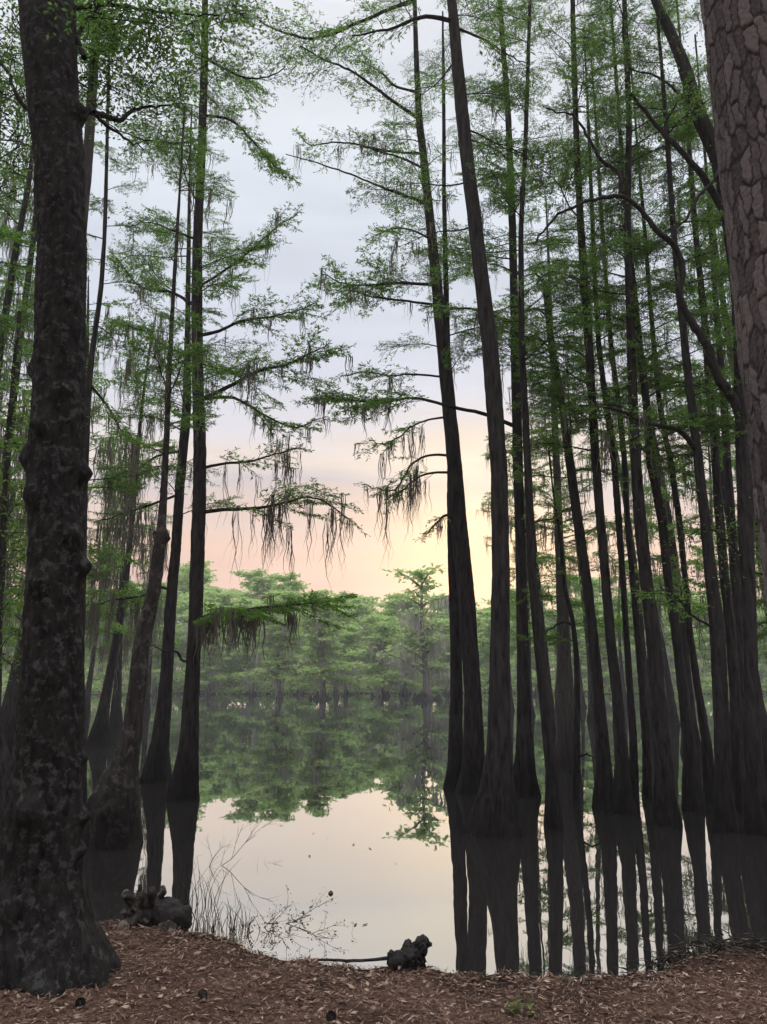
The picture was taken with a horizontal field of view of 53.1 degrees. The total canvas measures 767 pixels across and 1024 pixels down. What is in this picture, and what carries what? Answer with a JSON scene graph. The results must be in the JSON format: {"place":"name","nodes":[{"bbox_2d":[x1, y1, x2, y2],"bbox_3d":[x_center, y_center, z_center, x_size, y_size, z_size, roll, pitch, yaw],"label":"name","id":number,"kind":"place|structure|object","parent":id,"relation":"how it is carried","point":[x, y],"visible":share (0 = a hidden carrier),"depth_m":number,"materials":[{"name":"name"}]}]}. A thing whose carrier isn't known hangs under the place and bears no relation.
{"place":"outdoors","nodes":[
{"label":"outdoors","id":0,"kind":"place"},
{"bbox_2d":[176,859,233,906],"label":"marsh grass","id":1,"kind":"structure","parent":0,"point":[192,895],"depth_m":6.66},
{"bbox_2d":[0,0,761,669],"label":"sky","id":2,"kind":"structure","parent":0,"point":[328,226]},
{"bbox_2d":[0,670,766,1023],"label":"ground","id":3,"kind":"structure","parent":0,"point":[712,1012],"depth_m":4.43,"materials":[{"name":"soil"}]},
{"bbox_2d":[2,608,19,670],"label":"cypress tree","id":4,"kind":"object","parent":3,"relation":"on","point":[8,641],"visible":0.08,"depth_m":107.91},
{"bbox_2d":[0,311,31,682],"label":"hardwood sapling","id":5,"kind":"object","parent":3,"relation":"on","point":[5,472],"visible":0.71,"depth_m":8.23,"materials":[{"name":"green plant"}]},
{"bbox_2d":[0,218,36,823],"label":"cypress tree","id":6,"kind":"object","parent":3,"relation":"on","point":[9,235],"visible":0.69,"depth_m":8.52,"materials":[{"name":"green plant"}]},
{"bbox_2d":[0,50,101,529],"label":"cypress tree","id":7,"kind":"object","parent":3,"relation":"on","point":[7,304],"visible":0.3,"depth_m":14.30,"materials":[{"name":"green plant"}]},
{"bbox_2d":[0,0,142,231],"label":"pine tree","id":8,"kind":"object","parent":3,"relation":"on","point":[89,145],"visible":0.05,"depth_m":9.62,"materials":[{"name":"green plant"}]},
{"bbox_2d":[4,18,161,805],"bbox_3d":[-4.907,-1.827,12.276,2.388,14.400,2.089,12,-17,-43],"label":"cypress tree","id":9,"kind":"object","parent":3,"relation":"on","point":[96,337],"visible":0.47,"depth_m":12.51,"materials":[{"name":"green plant"}]},
{"bbox_2d":[84,596,137,676],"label":"cypress tree","id":10,"kind":"object","parent":3,"relation":"on","point":[107,649],"visible":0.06,"depth_m":118.81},
{"bbox_2d":[122,628,162,694],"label":"cypress tree","id":11,"kind":"object","parent":3,"relation":"on","point":[154,676],"visible":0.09,"depth_m":95.10,"materials":[{"name":"plant"}]},
{"bbox_2d":[0,0,298,998],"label":"hardwood tree","id":12,"kind":"object","parent":3,"relation":"on","point":[54,940],"visible":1,"depth_m":5.07,"materials":[{"name":"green plant"}]},
{"bbox_2d":[113,884,192,933],"bbox_3d":[-1.803,3.097,5.943,0.649,0.405,0.460,0,-12,0],"label":"driftwood stump","id":13,"kind":"object","parent":3,"relation":"on","point":[151,907],"visible":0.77,"depth_m":5.91,"materials":[{"name":"brown wood"}]},
{"bbox_2d":[123,598,187,694],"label":"cypress tree","id":14,"kind":"object","parent":3,"relation":"on","point":[176,674],"visible":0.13,"depth_m":99.39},
{"bbox_2d":[124,582,186,667],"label":"cypress tree","id":15,"kind":"object","parent":3,"relation":"on","point":[163,592],"visible":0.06,"depth_m":117.49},
{"bbox_2d":[84,106,239,850],"bbox_3d":[-2.818,-0.567,9.839,1.623,10.900,1.981,0,-12,0],"label":"cypress tree","id":16,"kind":"object","parent":3,"relation":"on","point":[113,807],"visible":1,"depth_m":9.56,"materials":[{"name":"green plant"}]},
{"bbox_2d":[158,593,222,681],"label":"cypress tree","id":17,"kind":"object","parent":3,"relation":"on","point":[183,607],"visible":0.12,"depth_m":117.37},
{"bbox_2d":[167,560,215,669],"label":"cypress tree","id":18,"kind":"object","parent":3,"relation":"on","point":[182,586],"visible":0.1,"depth_m":135.37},
{"bbox_2d":[174,601,242,693],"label":"cypress tree","id":19,"kind":"object","parent":3,"relation":"on","point":[184,639],"visible":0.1,"depth_m":102.77,"materials":[{"name":"plant"}]},
{"bbox_2d":[177,584,246,668],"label":"cypress tree","id":20,"kind":"object","parent":3,"relation":"on","point":[220,596],"visible":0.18,"depth_m":114.83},
{"bbox_2d":[190,895,241,933],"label":"marsh grass","id":21,"kind":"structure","parent":3,"relation":"on","point":[203,919],"depth_m":5.95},
{"bbox_2d":[95,0,369,800],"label":"cypress tree","id":22,"kind":"object","parent":3,"relation":"on","point":[184,784],"visible":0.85,"depth_m":13.66,"materials":[{"name":"green plant"}]},
{"bbox_2d":[208,900,259,933],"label":"marsh grass","id":23,"kind":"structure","parent":3,"relation":"on","point":[232,925],"depth_m":5.99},
{"bbox_2d":[187,805,281,865],"bbox_3d":[-1.511,3.627,8.097,1.149,1.064,0.667,-3,-13,15],"label":"dead shrub","id":24,"kind":"object","parent":3,"relation":"on","point":[236,841],"visible":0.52,"depth_m":8.09,"materials":[{"name":"plant"}]},
{"bbox_2d":[218,596,283,692],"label":"cypress tree","id":25,"kind":"object","parent":3,"relation":"on","point":[243,603],"visible":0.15,"depth_m":104.66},
{"bbox_2d":[229,567,277,657],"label":"cypress tree","id":26,"kind":"object","parent":3,"relation":"on","point":[256,585],"visible":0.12,"depth_m":129.32,"materials":[{"name":"plant"}]},
{"bbox_2d":[243,576,285,658],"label":"cypress tree","id":27,"kind":"object","parent":3,"relation":"on","point":[267,587],"visible":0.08,"depth_m":129.50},
{"bbox_2d":[235,886,353,937],"bbox_3d":[-0.607,3.301,5.992,1.126,0.733,0.724,-4,-13,19],"label":"marsh weed","id":28,"kind":"object","parent":3,"relation":"on","point":[273,924],"visible":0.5,"depth_m":5.93,"materials":[{"name":"brown plant"}]},
{"bbox_2d":[303,595,368,694],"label":"cypress tree","id":29,"kind":"object","parent":3,"relation":"on","point":[338,617],"visible":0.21,"depth_m":101.20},
{"bbox_2d":[332,590,374,667],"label":"cypress tree","id":30,"kind":"object","parent":3,"relation":"on","point":[343,593],"visible":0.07,"depth_m":128.38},
{"bbox_2d":[328,598,380,683],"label":"cypress tree","id":31,"kind":"object","parent":3,"relation":"on","point":[363,606],"visible":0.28,"depth_m":115.41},
{"bbox_2d":[314,934,431,970],"bbox_3d":[-0.139,2.946,5.152,0.930,0.233,0.192,-2,-12,9],"label":"driftwood chunk","id":32,"kind":"object","parent":3,"relation":"on","point":[409,954],"visible":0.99,"depth_m":5.08,"materials":[{"name":"brown wood"}]},
{"bbox_2d":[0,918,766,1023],"bbox_3d":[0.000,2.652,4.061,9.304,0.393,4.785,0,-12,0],"label":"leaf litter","id":33,"kind":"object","parent":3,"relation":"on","point":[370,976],"visible":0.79,"depth_m":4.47,"materials":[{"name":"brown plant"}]},
{"bbox_2d":[505,997,536,1017],"bbox_3d":[0.745,2.694,4.175,0.171,0.096,0.132,-2,-12,10],"label":"seedling","id":34,"kind":"object","parent":33,"relation":"on","point":[527,1005],"visible":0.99,"depth_m":4.17,"materials":[{"name":"green plant"}]},
{"bbox_2d":[2,648,766,694],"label":"undergrowth","id":35,"kind":"object","parent":3,"relation":"on","point":[264,689],"visible":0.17,"depth_m":102.96,"materials":[{"name":"plant"}]},
{"bbox_2d":[370,593,437,693],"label":"cypress tree","id":36,"kind":"object","parent":3,"relation":"on","point":[391,612],"visible":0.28,"depth_m":104.84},
{"bbox_2d":[371,562,449,699],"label":"cypress tree","id":37,"kind":"object","parent":3,"relation":"on","point":[414,615],"visible":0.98,"depth_m":74.43,"materials":[{"name":"plant"}]},
{"bbox_2d":[420,621,462,693],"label":"cypress tree","id":38,"kind":"object","parent":3,"relation":"on","point":[442,686],"visible":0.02,"depth_m":103.13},
{"bbox_2d":[336,0,559,838],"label":"cypress tree","id":39,"kind":"object","parent":3,"relation":"on","point":[494,811],"visible":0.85,"depth_m":11.08,"materials":[{"name":"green plant"}]},
{"bbox_2d":[415,609,481,678],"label":"cypress tree","id":40,"kind":"object","parent":3,"relation":"on","point":[442,617],"visible":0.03,"depth_m":118.15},
{"bbox_2d":[476,609,516,689],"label":"cypress tree","id":41,"kind":"object","parent":3,"relation":"on","point":[482,660],"visible":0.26,"depth_m":112.90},
{"bbox_2d":[477,616,532,683],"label":"cypress tree","id":42,"kind":"object","parent":3,"relation":"on","point":[483,621],"visible":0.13,"depth_m":102.00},
{"bbox_2d":[488,594,554,669],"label":"cypress tree","id":43,"kind":"object","parent":3,"relation":"on","point":[514,631],"visible":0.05,"depth_m":113.78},
{"bbox_2d":[443,0,613,829],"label":"cypress tree","id":44,"kind":"object","parent":3,"relation":"on","point":[553,818],"visible":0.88,"depth_m":11.43,"materials":[{"name":"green plant"}]},
{"bbox_2d":[544,609,556,679],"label":"cypress tree","id":45,"kind":"object","parent":3,"relation":"on","point":[551,621],"visible":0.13,"depth_m":130.31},
{"bbox_2d":[552,607,603,679],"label":"cypress tree","id":46,"kind":"object","parent":3,"relation":"on","point":[581,639],"visible":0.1,"depth_m":108.03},
{"bbox_2d":[484,0,673,815],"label":"cypress tree","id":47,"kind":"object","parent":3,"relation":"on","point":[623,801],"visible":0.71,"depth_m":12.39,"materials":[{"name":"green plant"}]},
{"bbox_2d":[535,31,639,803],"bbox_3d":[3.741,-2.070,13.509,2.001,15.400,2.506,0,-12,0],"label":"cypress tree","id":48,"kind":"object","parent":3,"relation":"on","point":[633,759],"visible":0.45,"depth_m":13.17,"materials":[{"name":"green plant"}]},
{"bbox_2d":[573,577,629,652],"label":"cypress tree","id":49,"kind":"object","parent":3,"relation":"on","point":[596,591],"visible":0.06,"depth_m":133.43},
{"bbox_2d":[587,611,637,686],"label":"cypress tree","id":50,"kind":"object","parent":3,"relation":"on","point":[634,670],"visible":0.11,"depth_m":105.02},
{"bbox_2d":[525,0,739,826],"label":"cypress tree","id":51,"kind":"object","parent":3,"relation":"on","point":[666,810],"visible":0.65,"depth_m":11.74,"materials":[{"name":"green plant"}]},
{"bbox_2d":[550,0,746,832],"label":"cypress tree","id":52,"kind":"object","parent":3,"relation":"on","point":[725,819],"visible":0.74,"depth_m":11.08,"materials":[{"name":"green plant"}]},
{"bbox_2d":[535,0,766,835],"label":"hardwood tree","id":53,"kind":"object","parent":3,"relation":"on","point":[755,813],"visible":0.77,"depth_m":10.87,"materials":[{"name":"green plant"}]},
{"bbox_2d":[576,0,733,810],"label":"cypress tree","id":54,"kind":"object","parent":3,"relation":"on","point":[692,795],"visible":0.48,"depth_m":12.38,"materials":[{"name":"green plant"}]},
{"bbox_2d":[616,607,703,686],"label":"cypress tree","id":55,"kind":"object","parent":3,"relation":"on","point":[670,656],"visible":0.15,"depth_m":95.74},
{"bbox_2d":[582,927,766,974],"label":"brush heap","id":56,"kind":"object","parent":3,"relation":"on","point":[737,942],"visible":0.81,"depth_m":5.15,"materials":[{"name":"wood"}]},
{"bbox_2d":[619,0,745,812],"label":"cypress tree","id":57,"kind":"object","parent":3,"relation":"on","point":[738,767],"visible":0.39,"depth_m":12.28,"materials":[{"name":"green plant"}]},
{"bbox_2d":[670,628,711,694],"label":"cypress tree","id":58,"kind":"object","parent":3,"relation":"on","point":[700,656],"visible":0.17,"depth_m":98.42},
{"bbox_2d":[691,594,727,680],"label":"cypress tree","id":59,"kind":"object","parent":3,"relation":"on","point":[705,658],"visible":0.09,"depth_m":116.82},
{"bbox_2d":[699,0,766,606],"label":"pine tree","id":60,"kind":"object","parent":3,"relation":"on","point":[735,34],"visible":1,"depth_m":3.01,"materials":[{"name":"brown plant"}]},
{"bbox_2d":[757,605,766,682],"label":"cypress tree","id":61,"kind":"object","parent":3,"relation":"on","point":[763,666],"visible":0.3,"depth_m":107.16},
{"bbox_2d":[1,693,766,978],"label":"lake water","id":62,"kind":"structure","parent":0,"point":[329,782],"depth_m":8.53,"materials":[{"name":"liquid"}]},
{"bbox_2d":[2,487,24,678],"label":"cypress tree","id":63,"kind":"object","parent":62,"relation":"in","point":[5,665],"visible":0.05,"depth_m":40.11,"materials":[{"name":"green plant"}]},
{"bbox_2d":[1,410,30,734],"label":"cypress tree","id":64,"kind":"object","parent":62,"relation":"in","point":[6,706],"visible":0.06,"depth_m":26.31,"materials":[{"name":"green plant"}]},
{"bbox_2d":[0,67,35,670],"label":"cypress tree","id":65,"kind":"object","parent":62,"relation":"in","point":[11,554],"visible":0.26,"depth_m":17.87,"materials":[{"name":"green plant"}]},
{"bbox_2d":[0,172,95,718],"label":"cypress tree","id":66,"kind":"object","parent":62,"relation":"in","point":[31,260],"visible":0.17,"depth_m":15.57,"materials":[{"name":"green plant"}]},
{"bbox_2d":[0,245,115,757],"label":"cypress tree","id":67,"kind":"object","parent":62,"relation":"in","point":[9,735],"visible":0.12,"depth_m":20.15,"materials":[{"name":"green plant"}]},
{"bbox_2d":[5,275,139,669],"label":"cypress tree","id":68,"kind":"object","parent":62,"relation":"in","point":[101,452],"visible":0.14,"depth_m":18.34,"materials":[{"name":"green plant"}]},
{"bbox_2d":[85,480,121,715],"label":"cypress tree","id":69,"kind":"object","parent":62,"relation":"in","point":[88,689],"visible":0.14,"depth_m":41.59,"materials":[{"name":"green plant"}]},
{"bbox_2d":[98,562,130,680],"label":"cypress tree","id":70,"kind":"object","parent":62,"relation":"in","point":[110,635],"visible":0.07,"depth_m":61.25,"materials":[{"name":"green plant"}]},
{"bbox_2d":[85,432,161,730],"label":"cypress tree","id":71,"kind":"object","parent":62,"relation":"in","point":[116,720],"visible":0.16,"depth_m":29.44,"materials":[{"name":"green plant"}]},
{"bbox_2d":[85,309,178,744],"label":"cypress tree","id":72,"kind":"object","parent":62,"relation":"in","point":[99,733],"visible":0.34,"depth_m":24.35,"materials":[{"name":"green plant"}]},
{"bbox_2d":[128,514,182,712],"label":"cypress tree","id":73,"kind":"object","parent":62,"relation":"in","point":[147,709],"visible":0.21,"depth_m":45.49,"materials":[{"name":"green plant"}]},
{"bbox_2d":[85,106,270,782],"bbox_3d":[-4.298,-1.760,16.105,3.479,15.900,3.062,6,-13,-24],"label":"cypress tree","id":74,"kind":"object","parent":62,"relation":"in","point":[157,766],"visible":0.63,"depth_m":15.77,"materials":[{"name":"green plant"}]},
{"bbox_2d":[178,628,230,694],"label":"cypress tree","id":75,"kind":"object","parent":62,"relation":"in","point":[208,672],"visible":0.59,"depth_m":94.68,"materials":[{"name":"plant"}]},
{"bbox_2d":[230,620,271,694],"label":"cypress tree","id":76,"kind":"object","parent":62,"relation":"in","point":[248,669],"visible":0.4,"depth_m":96.40,"materials":[{"name":"plant"}]},
{"bbox_2d":[234,589,319,697],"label":"cypress tree","id":77,"kind":"object","parent":62,"relation":"in","point":[279,636],"visible":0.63,"depth_m":82.13,"materials":[{"name":"plant"}]},
{"bbox_2d":[258,572,310,671],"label":"cypress tree","id":78,"kind":"object","parent":62,"relation":"on","point":[292,585],"visible":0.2,"depth_m":115.12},
{"bbox_2d":[280,641,314,694],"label":"cypress tree","id":79,"kind":"object","parent":62,"relation":"in","point":[300,687],"visible":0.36,"depth_m":97.19,"materials":[{"name":"plant"}]},
{"bbox_2d":[285,589,371,698],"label":"cypress tree","id":80,"kind":"object","parent":62,"relation":"in","point":[321,644],"visible":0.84,"depth_m":76.05,"materials":[{"name":"plant"}]},
{"bbox_2d":[326,623,369,694],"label":"cypress tree","id":81,"kind":"object","parent":62,"relation":"in","point":[348,642],"visible":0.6,"depth_m":96.93,"materials":[{"name":"plant"}]},
{"bbox_2d":[342,613,421,695],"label":"cypress tree","id":82,"kind":"object","parent":62,"relation":"in","point":[382,638],"visible":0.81,"depth_m":89.50,"materials":[{"name":"plant"}]},
{"bbox_2d":[244,0,539,794],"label":"cypress tree","id":83,"kind":"object","parent":62,"relation":"on","point":[473,757],"visible":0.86,"depth_m":14.76,"materials":[{"name":"green plant"}]},
{"bbox_2d":[389,644,422,694],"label":"cypress tree","id":84,"kind":"object","parent":62,"relation":"in","point":[412,687],"visible":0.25,"depth_m":96.92,"materials":[{"name":"plant"}]},
{"bbox_2d":[403,11,477,790],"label":"cypress tree","id":85,"kind":"object","parent":62,"relation":"in","point":[455,743],"visible":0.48,"depth_m":14.31,"materials":[{"name":"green plant"}]},
{"bbox_2d":[290,0,598,797],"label":"cypress tree","id":86,"kind":"object","parent":62,"relation":"in","point":[525,777],"visible":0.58,"depth_m":13.79,"materials":[{"name":"green plant"}]},
{"bbox_2d":[430,619,484,694],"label":"cypress tree","id":87,"kind":"object","parent":62,"relation":"in","point":[446,629],"visible":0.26,"depth_m":95.72,"materials":[{"name":"plant"}]},
{"bbox_2d":[476,434,532,709],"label":"cypress tree","id":88,"kind":"object","parent":62,"relation":"in","point":[486,642],"visible":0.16,"depth_m":49.81,"materials":[{"name":"green plant"}]},
{"bbox_2d":[508,455,555,715],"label":"cypress tree","id":89,"kind":"object","parent":62,"relation":"in","point":[529,631],"visible":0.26,"depth_m":41.33,"materials":[{"name":"green plant"}]},
{"bbox_2d":[510,637,556,694],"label":"cypress tree","id":90,"kind":"object","parent":62,"relation":"in","point":[534,676],"visible":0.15,"depth_m":94.61,"materials":[{"name":"plant"}]},
{"bbox_2d":[481,352,586,739],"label":"cypress tree","id":91,"kind":"object","parent":62,"relation":"in","point":[541,560],"visible":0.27,"depth_m":26.06,"materials":[{"name":"green plant"}]},
{"bbox_2d":[484,197,633,770],"bbox_3d":[4.026,-0.802,18.148,3.331,14.900,2.788,8,-15,-33],"label":"cypress tree","id":92,"kind":"object","parent":62,"relation":"in","point":[564,703],"visible":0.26,"depth_m":17.33,"materials":[{"name":"green plant"}]},
{"bbox_2d":[494,270,631,808],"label":"cypress tree","id":93,"kind":"object","parent":62,"relation":"in","point":[602,790],"visible":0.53,"depth_m":12.39,"materials":[{"name":"green plant"}]},
{"bbox_2d":[546,520,586,706],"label":"cypress tree","id":94,"kind":"object","parent":62,"relation":"in","point":[582,701],"visible":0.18,"depth_m":55.18,"materials":[{"name":"green plant"}]},
{"bbox_2d":[514,448,622,799],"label":"cypress tree","id":95,"kind":"object","parent":62,"relation":"in","point":[577,756],"visible":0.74,"depth_m":12.99,"materials":[{"name":"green plant"}]},
{"bbox_2d":[544,353,629,722],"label":"cypress tree","id":96,"kind":"object","parent":62,"relation":"in","point":[590,713],"visible":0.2,"depth_m":35.60,"materials":[{"name":"green plant"}]},
{"bbox_2d":[572,616,618,694],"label":"cypress tree","id":97,"kind":"object","parent":62,"relation":"in","point":[605,673],"visible":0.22,"depth_m":96.59,"materials":[{"name":"green wood"}]},
{"bbox_2d":[546,56,683,797],"bbox_3d":[4.421,-1.975,13.943,2.328,15.400,2.090,-6,-14,26],"label":"cypress tree","id":98,"kind":"object","parent":62,"relation":"in","point":[646,791],"visible":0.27,"depth_m":13.42,"materials":[{"name":"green plant"}]},
{"bbox_2d":[595,527,634,704],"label":"cypress tree","id":99,"kind":"object","parent":62,"relation":"in","point":[621,663],"visible":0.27,"depth_m":58.80,"materials":[{"name":"green plant"}]},
{"bbox_2d":[569,302,694,736],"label":"cypress tree","id":100,"kind":"object","parent":62,"relation":"in","point":[641,619],"visible":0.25,"depth_m":26.80,"materials":[{"name":"green plant"}]},
{"bbox_2d":[605,417,679,724],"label":"cypress tree","id":101,"kind":"object","parent":62,"relation":"in","point":[673,718],"visible":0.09,"depth_m":33.16,"materials":[{"name":"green plant"}]},
{"bbox_2d":[570,38,734,801],"bbox_3d":[4.928,-2.007,13.796,2.874,15.400,2.618,0,-12,0],"label":"cypress tree","id":102,"kind":"object","parent":62,"relation":"in","point":[708,773],"visible":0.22,"depth_m":13.32,"materials":[{"name":"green plant"}]},
{"bbox_2d":[582,206,727,753],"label":"cypress tree","id":103,"kind":"object","parent":62,"relation":"in","point":[673,555],"visible":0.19,"depth_m":21.00,"materials":[{"name":"green plant"}]},
{"bbox_2d":[637,34,745,771],"bbox_3d":[6.685,-2.279,14.896,2.758,16.400,2.452,6,-14,-26],"label":"cypress tree","id":104,"kind":"object","parent":62,"relation":"in","point":[729,503],"visible":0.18,"depth_m":14.46,"materials":[{"name":"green plant"}]},
{"bbox_2d":[652,134,763,620],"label":"cypress tree","id":105,"kind":"object","parent":62,"relation":"in","point":[701,564],"visible":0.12,"depth_m":18.21,"materials":[{"name":"green plant"}]},
{"bbox_2d":[681,397,736,667],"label":"cypress tree","id":106,"kind":"object","parent":62,"relation":"in","point":[710,484],"visible":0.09,"depth_m":40.12,"materials":[{"name":"green plant"}]},
{"bbox_2d":[655,266,766,772],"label":"cypress tree","id":107,"kind":"object","parent":62,"relation":"in","point":[762,635],"visible":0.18,"depth_m":17.43,"materials":[{"name":"green plant"}]},
{"bbox_2d":[732,465,766,668],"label":"cypress tree","id":108,"kind":"object","parent":62,"relation":"in","point":[760,648],"visible":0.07,"depth_m":37.70,"materials":[{"name":"green plant"}]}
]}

